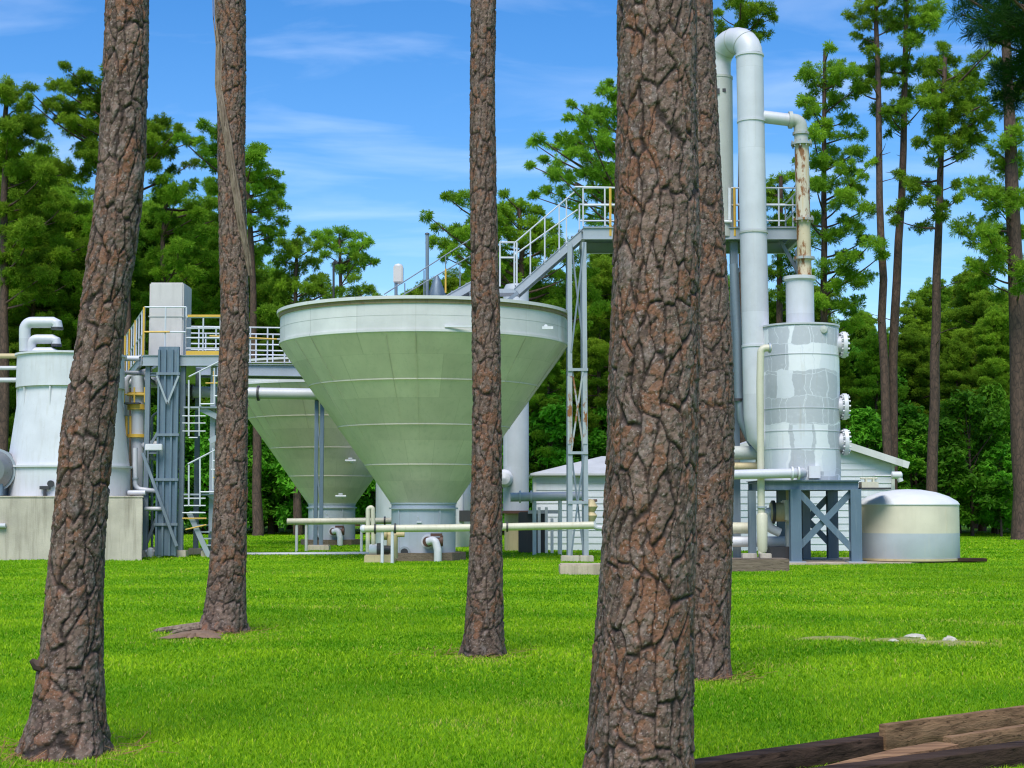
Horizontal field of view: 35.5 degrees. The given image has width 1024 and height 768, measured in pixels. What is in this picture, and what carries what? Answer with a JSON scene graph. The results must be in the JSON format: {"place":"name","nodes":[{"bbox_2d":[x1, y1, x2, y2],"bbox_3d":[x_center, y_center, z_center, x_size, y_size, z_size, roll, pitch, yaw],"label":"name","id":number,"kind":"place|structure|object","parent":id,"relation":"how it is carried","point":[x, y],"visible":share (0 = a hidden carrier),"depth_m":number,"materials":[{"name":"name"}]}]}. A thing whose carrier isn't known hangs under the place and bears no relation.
{"place":"outdoors","nodes":[
{"label":"outdoors","id":0,"kind":"place"},
{"bbox_2d":[0,528,1023,767],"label":"lawn","id":1,"kind":"structure","parent":0,"point":[357,530],"depth_m":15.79,"materials":[{"name":"plant"}]},
{"bbox_2d":[0,200,81,451],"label":"pine tree","id":2,"kind":"object","parent":1,"relation":"on","point":[18,315],"visible":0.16,"depth_m":90.26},
{"bbox_2d":[0,73,92,451],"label":"pine tree","id":3,"kind":"object","parent":1,"relation":"on","point":[31,225],"visible":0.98,"depth_m":84.27,"materials":[{"name":"plant"}]},
{"bbox_2d":[13,141,80,359],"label":"pine tree","id":4,"kind":"object","parent":1,"relation":"on","point":[31,157],"visible":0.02,"depth_m":104.37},
{"bbox_2d":[30,184,92,349],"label":"pine tree","id":5,"kind":"object","parent":1,"relation":"on","point":[70,333],"visible":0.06,"depth_m":94.30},
{"bbox_2d":[0,496,142,560],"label":"concrete basin","id":6,"kind":"object","parent":1,"relation":"on","point":[25,526],"visible":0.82,"depth_m":47.27,"materials":[{"name":"beige concrete"}]},
{"bbox_2d":[0,449,15,495],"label":"fan motor","id":7,"kind":"object","parent":6,"relation":"on","point":[7,471],"visible":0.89,"depth_m":48.15,"materials":[{"name":"grey paint"}]},
{"bbox_2d":[8,317,132,495],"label":"cooling tower","id":8,"kind":"structure","parent":6,"relation":"on","point":[43,381],"depth_m":48.37,"materials":[{"name":"metal"}]},
{"bbox_2d":[125,375,156,495],"bbox_3d":[-11.617,2.515,50.555,1.222,5.562,0.658,0,-4,0],"label":"standpipe","id":9,"kind":"object","parent":6,"relation":"attached to","point":[136,427],"visible":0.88,"depth_m":50.49,"materials":[{"name":"metal"}]},
{"bbox_2d":[15,0,148,761],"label":"pine tree","id":10,"kind":"object","parent":1,"relation":"on","point":[67,713],"visible":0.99,"depth_m":10.52,"materials":[{"name":"brown plant"}]},
{"bbox_2d":[38,211,131,349],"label":"pine tree","id":11,"kind":"object","parent":1,"relation":"on","point":[77,231],"visible":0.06,"depth_m":93.34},
{"bbox_2d":[20,60,202,495],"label":"pine tree","id":12,"kind":"object","parent":1,"relation":"on","point":[70,119],"visible":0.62,"depth_m":86.03,"materials":[{"name":"plant"}]},
{"bbox_2d":[58,203,191,409],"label":"pine tree","id":13,"kind":"object","parent":1,"relation":"on","point":[86,221],"visible":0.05,"depth_m":92.51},
{"bbox_2d":[132,201,171,530],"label":"pine tree","id":14,"kind":"object","parent":1,"relation":"on","point":[150,224],"visible":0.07,"depth_m":102.96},
{"bbox_2d":[131,252,192,532],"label":"pine tree","id":15,"kind":"object","parent":1,"relation":"on","point":[143,278],"visible":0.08,"depth_m":95.32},
{"bbox_2d":[148,283,191,555],"bbox_3d":[-11.047,1.064,51.217,1.364,8.741,2.900,0,-4,0],"label":"bucket elevator","id":16,"kind":"object","parent":1,"relation":"on","point":[166,479],"visible":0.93,"depth_m":49.95,"materials":[{"name":"grey metal"}]},
{"bbox_2d":[124,306,219,557],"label":"steel platform","id":17,"kind":"structure","parent":1,"relation":"on","point":[190,361],"depth_m":50.24,"materials":[{"name":"metal"}]},
{"bbox_2d":[129,377,317,400],"bbox_3d":[-9.280,0.158,52.138,7.099,0.786,0.502,0,-4,0],"label":"transfer pipe","id":18,"kind":"object","parent":17,"relation":"attached to","point":[258,393],"visible":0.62,"depth_m":51.98,"materials":[{"name":"metal"}]},
{"bbox_2d":[191,326,303,379],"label":"walkway bridge","id":19,"kind":"structure","parent":17,"relation":"on","point":[273,370],"depth_m":57.73,"materials":[{"name":"metal"}]},
{"bbox_2d":[143,405,204,526],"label":"leafy tree","id":20,"kind":"object","parent":1,"relation":"on","point":[188,443],"visible":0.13,"depth_m":88.07,"materials":[{"name":"green plant"}]},
{"bbox_2d":[144,172,218,283],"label":"pine tree","id":21,"kind":"object","parent":1,"relation":"on","point":[190,231],"visible":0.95,"depth_m":87.90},
{"bbox_2d":[156,193,218,400],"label":"pine tree","id":22,"kind":"object","parent":1,"relation":"on","point":[190,284],"visible":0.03,"depth_m":102.42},
{"bbox_2d":[160,630,221,638],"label":"bare soil","id":23,"kind":"structure","parent":1,"relation":"on","point":[202,633],"depth_m":19.56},
{"bbox_2d":[178,434,208,534],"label":"leafy tree","id":24,"kind":"object","parent":1,"relation":"on","point":[201,521],"visible":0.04,"depth_m":88.75,"materials":[{"name":"green plant"}]},
{"bbox_2d":[182,362,217,556],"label":"stair tower","id":25,"kind":"structure","parent":1,"relation":"on","point":[210,410],"depth_m":50.05,"materials":[{"name":"metal"}]},
{"bbox_2d":[179,225,220,533],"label":"pine tree","id":26,"kind":"object","parent":1,"relation":"on","point":[204,291],"visible":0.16,"depth_m":92.91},
{"bbox_2d":[151,0,251,634],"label":"pine tree","id":27,"kind":"object","parent":1,"relation":"on","point":[225,607],"visible":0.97,"depth_m":20.72,"materials":[{"name":"brown plant"}]},
{"bbox_2d":[171,117,291,535],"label":"pine tree","id":28,"kind":"object","parent":1,"relation":"on","point":[259,182],"visible":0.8,"depth_m":86.54,"materials":[{"name":"plant"}]},
{"bbox_2d":[186,382,276,528],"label":"leafy tree","id":29,"kind":"object","parent":1,"relation":"on","point":[268,458],"visible":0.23,"depth_m":87.86,"materials":[{"name":"green plant"}]},
{"bbox_2d":[186,234,277,471],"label":"pine tree","id":30,"kind":"object","parent":1,"relation":"on","point":[261,294],"visible":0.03,"depth_m":92.13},
{"bbox_2d":[248,311,286,533],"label":"pine tree","id":31,"kind":"object","parent":1,"relation":"on","point":[270,529],"visible":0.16,"depth_m":90.55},
{"bbox_2d":[247,430,292,533],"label":"leafy tree","id":32,"kind":"object","parent":1,"relation":"on","point":[273,500],"visible":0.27,"depth_m":89.41,"materials":[{"name":"green plant"}]},
{"bbox_2d":[249,431,307,533],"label":"leafy tree","id":33,"kind":"object","parent":1,"relation":"on","point":[283,513],"visible":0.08,"depth_m":87.83,"materials":[{"name":"green plant"}]},
{"bbox_2d":[248,357,373,545],"bbox_3d":[-7.408,2.979,65.964,8.816,7.457,8.816,0,-4,0],"label":"cone tank","id":34,"kind":"object","parent":1,"relation":"on","point":[284,428],"visible":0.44,"depth_m":64.01,"materials":[{"name":"metal"}]},
{"bbox_2d":[253,224,382,534],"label":"pine tree","id":35,"kind":"object","parent":1,"relation":"on","point":[319,286],"visible":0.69,"depth_m":87.05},
{"bbox_2d":[308,400,330,549],"bbox_3d":[-6.944,3.231,57.666,0.780,5.558,0.900,0,-4,0],"label":"pipe support","id":36,"kind":"object","parent":1,"relation":"on","point":[317,529],"visible":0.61,"depth_m":57.65,"materials":[{"name":"grey metal"}]},
{"bbox_2d":[287,516,390,551],"bbox_3d":[-5.942,5.253,55.762,3.796,1.276,0.309,0,-4,0],"label":"feed pipe","id":37,"kind":"object","parent":1,"relation":"on","point":[296,522],"visible":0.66,"depth_m":55.71,"materials":[{"name":"metal"}]},
{"bbox_2d":[308,225,380,297],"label":"pine tree","id":38,"kind":"object","parent":1,"relation":"on","point":[327,236],"visible":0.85,"depth_m":90.36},
{"bbox_2d":[355,479,375,517],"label":"leafy tree","id":39,"kind":"object","parent":1,"relation":"on","point":[362,505],"visible":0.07,"depth_m":89.00,"materials":[{"name":"green plant"}]},
{"bbox_2d":[364,532,404,562],"bbox_3d":[-3.623,4.620,45.531,1.122,0.987,0.500,0,-4,0],"label":"pump","id":40,"kind":"object","parent":1,"relation":"on","point":[374,555],"visible":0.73,"depth_m":45.36,"materials":[{"name":"white paint"}]},
{"bbox_2d":[0,622,775,767],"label":"needle litter","id":41,"kind":"object","parent":1,"relation":"on","point":[14,748],"visible":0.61,"depth_m":14.40,"materials":[{"name":"brown plant"}]},
{"bbox_2d":[277,295,567,561],"bbox_3d":[-2.646,1.615,48.016,8.816,7.457,8.816,0,-4,0],"label":"cone tank","id":42,"kind":"object","parent":1,"relation":"on","point":[388,380],"visible":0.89,"depth_m":45.52,"materials":[{"name":"metal"}]},
{"bbox_2d":[376,481,471,546],"bbox_3d":[-3.437,4.653,62.673,3.814,3.420,4.090,0,-4,0],"label":"storage vessel","id":43,"kind":"object","parent":1,"relation":"on","point":[463,506],"visible":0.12,"depth_m":61.68,"materials":[{"name":"white paint"}]},
{"bbox_2d":[429,267,470,294],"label":"pine tree","id":44,"kind":"object","parent":1,"relation":"on","point":[452,282],"visible":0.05,"depth_m":101.42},
{"bbox_2d":[360,521,593,562],"bbox_3d":[-0.993,4.470,44.990,6.583,1.204,0.287,0,-4,0],"label":"header pipe","id":45,"kind":"object","parent":1,"relation":"on","point":[395,528],"visible":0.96,"depth_m":44.93,"materials":[{"name":"metal"}]},
{"bbox_2d":[458,0,506,656],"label":"pine tree","id":46,"kind":"object","parent":1,"relation":"on","point":[483,634],"visible":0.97,"depth_m":17.46,"materials":[{"name":"brown plant"}]},
{"bbox_2d":[418,188,610,332],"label":"pine tree","id":47,"kind":"object","parent":1,"relation":"on","point":[539,291],"visible":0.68,"depth_m":82.23,"materials":[{"name":"plant"}]},
{"bbox_2d":[502,283,528,550],"bbox_3d":[0.115,1.146,57.514,1.438,9.631,1.510,0,-4,0],"label":"column vessel","id":48,"kind":"object","parent":1,"relation":"on","point":[515,474],"depth_m":57.06,"materials":[{"name":"paint"}]},
{"bbox_2d":[518,507,557,552],"bbox_3d":[0.933,4.991,54.754,1.428,1.546,1.250,0,-4,0],"label":"control skid","id":49,"kind":"object","parent":1,"relation":"on","point":[525,541],"visible":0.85,"depth_m":54.34,"materials":[{"name":"metal"}]},
{"bbox_2d":[510,491,581,554],"bbox_3d":[1.229,4.592,52.804,2.569,2.145,0.410,0,-4,0],"label":"valve pipe","id":50,"kind":"object","parent":1,"relation":"on","point":[534,497],"visible":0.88,"depth_m":52.74,"materials":[{"name":"metal"}]},
{"bbox_2d":[529,354,592,478],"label":"pine tree","id":51,"kind":"object","parent":1,"relation":"on","point":[544,389],"visible":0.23,"depth_m":90.08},
{"bbox_2d":[522,76,617,225],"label":"pine tree","id":52,"kind":"object","parent":1,"relation":"on","point":[599,171],"visible":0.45,"depth_m":77.74,"materials":[{"name":"plant"}]},
{"bbox_2d":[561,242,593,561],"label":"support tower","id":53,"kind":"structure","parent":1,"relation":"on","point":[583,423],"depth_m":46.68,"materials":[{"name":"metal"}]},
{"bbox_2d":[559,563,599,574],"bbox_3d":[1.692,4.429,37.819,1.151,0.360,1.000,0,-4,0],"label":"concrete pad","id":54,"kind":"object","parent":1,"relation":"on","point":[580,568],"visible":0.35,"depth_m":37.33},
{"bbox_2d":[550,258,612,448],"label":"pine tree","id":55,"kind":"object","parent":1,"relation":"on","point":[599,345],"visible":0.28,"depth_m":91.55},
{"bbox_2d":[574,405,606,458],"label":"leafy tree","id":56,"kind":"object","parent":1,"relation":"on","point":[594,438],"visible":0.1,"depth_m":89.89,"materials":[{"name":"green plant"}]},
{"bbox_2d":[582,0,701,767],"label":"pine tree","id":57,"kind":"object","parent":1,"relation":"on","point":[641,700],"visible":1,"depth_m":8.63,"materials":[{"name":"brown plant"}]},
{"bbox_2d":[575,186,810,559],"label":"platform","id":58,"kind":"structure","parent":1,"relation":"on","point":[598,239],"depth_m":47.46,"materials":[{"name":"metal"}]},
{"bbox_2d":[384,192,584,298],"bbox_3d":[-0.780,-4.019,48.056,6.201,3.741,0.943,0,-4,0],"label":"access stair","id":59,"kind":"object","parent":58,"relation":"attached to","point":[538,273],"visible":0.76,"depth_m":47.60,"materials":[{"name":"metal"}]},
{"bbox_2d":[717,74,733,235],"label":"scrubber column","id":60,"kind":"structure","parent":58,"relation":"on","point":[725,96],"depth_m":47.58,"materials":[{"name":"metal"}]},
{"bbox_2d":[694,0,734,680],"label":"pine tree","id":61,"kind":"object","parent":1,"relation":"on","point":[714,529],"visible":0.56,"depth_m":15.03,"materials":[{"name":"brown plant"}]},
{"bbox_2d":[529,441,909,550],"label":"shed","id":62,"kind":"structure","parent":1,"relation":"on","point":[857,462],"depth_m":57.04,"materials":[{"name":"white"}]},
{"bbox_2d":[713,0,779,442],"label":"pine tree","id":63,"kind":"object","parent":1,"relation":"on","point":[749,11],"visible":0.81,"depth_m":88.56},
{"bbox_2d":[732,558,788,571],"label":"timber curb","id":64,"kind":"structure","parent":1,"relation":"on","point":[755,564],"depth_m":39.15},
{"bbox_2d":[695,732,886,767],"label":"timber","id":65,"kind":"object","parent":1,"relation":"on","point":[815,753],"visible":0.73,"depth_m":9.73,"materials":[{"name":"brown wood"}]},
{"bbox_2d":[766,169,816,323],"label":"pine tree","id":66,"kind":"object","parent":1,"relation":"on","point":[780,272],"visible":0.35,"depth_m":90.48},
{"bbox_2d":[784,39,891,334],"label":"pine tree","id":67,"kind":"object","parent":1,"relation":"on","point":[824,160],"visible":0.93,"depth_m":84.05,"materials":[{"name":"plant"}]},
{"bbox_2d":[732,557,959,564],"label":"concrete slab","id":68,"kind":"structure","parent":1,"relation":"on","point":[816,560],"depth_m":45.07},
{"bbox_2d":[747,491,756,553],"bbox_3d":[6.763,4.023,45.075,0.200,2.010,0.260,0,-4,0],"label":"steel post","id":69,"kind":"object","parent":68,"relation":"on","point":[752,545],"visible":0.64,"depth_m":44.96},
{"bbox_2d":[732,536,784,546],"bbox_3d":[6.670,4.569,46.387,2.671,0.418,0.418,0,-4,0],"label":"process pipe","id":70,"kind":"object","parent":68,"relation":"on","point":[740,541],"visible":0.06,"depth_m":46.26,"materials":[{"name":"metal"}]},
{"bbox_2d":[765,490,788,558],"bbox_3d":[7.602,3.997,45.327,1.002,2.099,0.800,0,-4,0],"label":"pump unit","id":71,"kind":"object","parent":68,"relation":"on","point":[777,511],"visible":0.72,"depth_m":45.13,"materials":[{"name":"beige paint"}]},
{"bbox_2d":[747,480,890,562],"bbox_3d":[8.732,3.930,45.834,3.612,2.310,3.200,0,-4,0],"label":"vessel stand","id":72,"kind":"object","parent":68,"relation":"on","point":[833,536],"visible":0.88,"depth_m":44.47,"materials":[{"name":"grey metal"}]},
{"bbox_2d":[756,343,771,553],"bbox_3d":[6.995,1.769,44.394,0.461,5.843,0.282,0,-4,0],"label":"drain pipe","id":73,"kind":"object","parent":72,"relation":"attached to","point":[761,351],"visible":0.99,"depth_m":44.37,"materials":[{"name":"metal"}]},
{"bbox_2d":[756,513,767,551],"bbox_3d":[6.915,4.101,44.216,0.306,1.081,0.311,0,-4,0],"label":"pipe sleeve","id":74,"kind":"object","parent":73,"relation":"attached to","point":[762,528],"visible":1,"depth_m":44.10,"materials":[{"name":"beige paint"}]},
{"bbox_2d":[763,274,851,479],"bbox_3d":[8.425,-0.173,46.106,2.431,5.914,2.325,0,-4,0],"label":"patched vessel","id":75,"kind":"object","parent":72,"relation":"on","point":[807,406],"visible":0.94,"depth_m":45.22,"materials":[{"name":"white paint"}]},
{"bbox_2d":[729,263,750,445],"bbox_3d":[6.960,-0.662,46.885,1.126,5.769,0.323,0,-4,0],"label":"conduit","id":76,"kind":"object","parent":75,"relation":"attached to","point":[737,330],"visible":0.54,"depth_m":46.82,"materials":[{"name":"metal"}]},
{"bbox_2d":[715,27,768,450],"bbox_3d":[6.783,-4.179,47.007,2.502,12.900,1.192,-3,-5,34],"label":"duct","id":77,"kind":"object","parent":75,"relation":"attached to","point":[743,46],"visible":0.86,"depth_m":46.44,"materials":[{"name":"metal"}]},
{"bbox_2d":[764,110,814,274],"bbox_3d":[8.035,-5.551,46.755,1.567,4.975,0.624,0,-4,0],"label":"rusted pipe","id":78,"kind":"object","parent":77,"relation":"attached to","point":[803,220],"visible":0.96,"depth_m":46.61,"materials":[{"name":"metal"}]},
{"bbox_2d":[734,467,806,479],"bbox_3d":[6.349,2.497,44.426,3.898,0.394,1.140,0,-4,0],"label":"outlet pipe","id":79,"kind":"object","parent":75,"relation":"attached to","point":[792,473],"visible":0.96,"depth_m":43.94,"materials":[{"name":"metal"}]},
{"bbox_2d":[861,489,959,560],"bbox_3d":[11.400,4.039,46.026,2.881,2.021,2.881,0,-4,0],"label":"round tank","id":80,"kind":"object","parent":68,"relation":"on","point":[909,525],"visible":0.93,"depth_m":44.82,"materials":[{"name":"grey paint"}]},
{"bbox_2d":[839,328,860,430],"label":"pine tree","id":81,"kind":"object","parent":1,"relation":"on","point":[846,382],"visible":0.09,"depth_m":93.03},
{"bbox_2d":[842,307,877,349],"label":"pine tree","id":82,"kind":"object","parent":1,"relation":"on","point":[861,334],"visible":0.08,"depth_m":113.88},
{"bbox_2d":[841,0,909,455],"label":"pine tree","id":83,"kind":"object","parent":1,"relation":"on","point":[873,76],"visible":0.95,"depth_m":82.92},
{"bbox_2d":[843,328,910,448],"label":"pine tree","id":84,"kind":"object","parent":1,"relation":"on","point":[870,390],"visible":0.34,"depth_m":91.37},
{"bbox_2d":[840,342,922,454],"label":"leafy tree","id":85,"kind":"object","parent":1,"relation":"on","point":[857,375],"visible":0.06,"depth_m":94.15,"materials":[{"name":"green plant"}]},
{"bbox_2d":[840,405,926,484],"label":"leafy tree","id":86,"kind":"object","parent":1,"relation":"on","point":[866,422],"visible":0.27,"depth_m":84.45,"materials":[{"name":"green plant"}]},
{"bbox_2d":[859,0,947,489],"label":"pine tree","id":87,"kind":"object","parent":1,"relation":"on","point":[928,16],"visible":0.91,"depth_m":83.57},
{"bbox_2d":[887,323,940,484],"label":"pine tree","id":88,"kind":"object","parent":1,"relation":"on","point":[914,362],"visible":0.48,"depth_m":94.99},
{"bbox_2d":[812,740,1023,767],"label":"timber","id":89,"kind":"object","parent":1,"relation":"on","point":[999,755],"visible":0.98,"depth_m":9.68,"materials":[{"name":"brown wood"}]},
{"bbox_2d":[825,741,958,765],"bbox_3d":[2.233,2.247,9.627,1.196,0.071,0.174,3,-5,-36],"label":"split board","id":90,"kind":"object","parent":89,"relation":"on","point":[935,746],"visible":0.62,"depth_m":9.73,"materials":[{"name":"brown wood"}]},
{"bbox_2d":[898,297,951,477],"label":"pine tree","id":91,"kind":"object","parent":1,"relation":"on","point":[916,313],"visible":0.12,"depth_m":101.75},
{"bbox_2d":[898,400,962,486],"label":"leafy tree","id":92,"kind":"object","parent":1,"relation":"on","point":[906,413],"visible":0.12,"depth_m":90.85,"materials":[{"name":"green plant"}]},
{"bbox_2d":[898,420,963,492],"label":"leafy tree","id":93,"kind":"object","parent":1,"relation":"on","point":[911,429],"visible":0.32,"depth_m":84.53,"materials":[{"name":"green plant"}]},
{"bbox_2d":[920,326,953,412],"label":"pine tree","id":94,"kind":"object","parent":1,"relation":"on","point":[943,341],"visible":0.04,"depth_m":99.73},
{"bbox_2d":[887,39,1002,491],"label":"pine tree","id":95,"kind":"object","parent":1,"relation":"on","point":[942,121],"visible":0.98,"depth_m":80.21,"materials":[{"name":"plant"}]},
{"bbox_2d":[916,441,978,526],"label":"leafy tree","id":96,"kind":"object","parent":1,"relation":"on","point":[960,494],"visible":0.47,"depth_m":83.62,"materials":[{"name":"green plant"}]},
{"bbox_2d":[879,705,1023,749],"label":"plank","id":97,"kind":"object","parent":1,"relation":"on","point":[899,734],"visible":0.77,"depth_m":10.57,"materials":[{"name":"brown wood"}]},
{"bbox_2d":[930,260,997,530],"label":"pine tree","id":98,"kind":"object","parent":1,"relation":"on","point":[969,306],"visible":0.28,"depth_m":101.32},
{"bbox_2d":[939,337,990,533],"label":"pine tree","id":99,"kind":"object","parent":1,"relation":"on","point":[958,355],"visible":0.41,"depth_m":92.59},
{"bbox_2d":[922,389,1012,535],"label":"leafy tree","id":100,"kind":"object","parent":1,"relation":"on","point":[964,407],"visible":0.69,"depth_m":83.99,"materials":[{"name":"green plant"}]},
{"bbox_2d":[940,0,1023,120],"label":"pine tree","id":101,"kind":"object","parent":1,"relation":"on","point":[1005,20],"visible":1,"depth_m":31.12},
{"bbox_2d":[943,724,1023,747],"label":"plank","id":102,"kind":"object","parent":1,"relation":"on","point":[994,736],"visible":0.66,"depth_m":10.38,"materials":[{"name":"brown wood"}]},
{"bbox_2d":[946,36,1023,539],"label":"pine tree","id":103,"kind":"object","parent":1,"relation":"on","point":[994,240],"visible":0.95,"depth_m":76.05,"materials":[{"name":"plant"}]},
{"bbox_2d":[960,304,1009,533],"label":"pine tree","id":104,"kind":"object","parent":1,"relation":"on","point":[990,325],"visible":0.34,"depth_m":92.78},
{"bbox_2d":[961,382,1012,533],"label":"leafy tree","id":105,"kind":"object","parent":1,"relation":"on","point":[998,401],"visible":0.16,"depth_m":89.49,"materials":[{"name":"green plant"}]},
{"bbox_2d":[973,441,1012,536],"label":"leafy tree","id":106,"kind":"object","parent":1,"relation":"on","point":[997,452],"visible":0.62,"depth_m":83.81,"materials":[{"name":"green plant"}]},
{"bbox_2d":[0,0,1023,342],"label":"sky","id":107,"kind":"structure","parent":0,"point":[363,106],"materials":[{"name":"blue"}]},
{"bbox_2d":[184,517,990,527],"bbox_3d":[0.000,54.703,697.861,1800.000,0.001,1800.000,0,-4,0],"label":"ground","id":108,"kind":"structure","parent":0,"point":[359,526],"depth_m":127.45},
{"bbox_2d":[502,391,580,507],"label":"leafy tree","id":109,"kind":"object","parent":108,"relation":"on","point":[550,413],"visible":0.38,"depth_m":89.02,"materials":[{"name":"green plant"}]},
{"bbox_2d":[900,276,960,332],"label":"pine tree","id":110,"kind":"object","parent":108,"relation":"on","point":[924,293],"visible":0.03,"depth_m":123.59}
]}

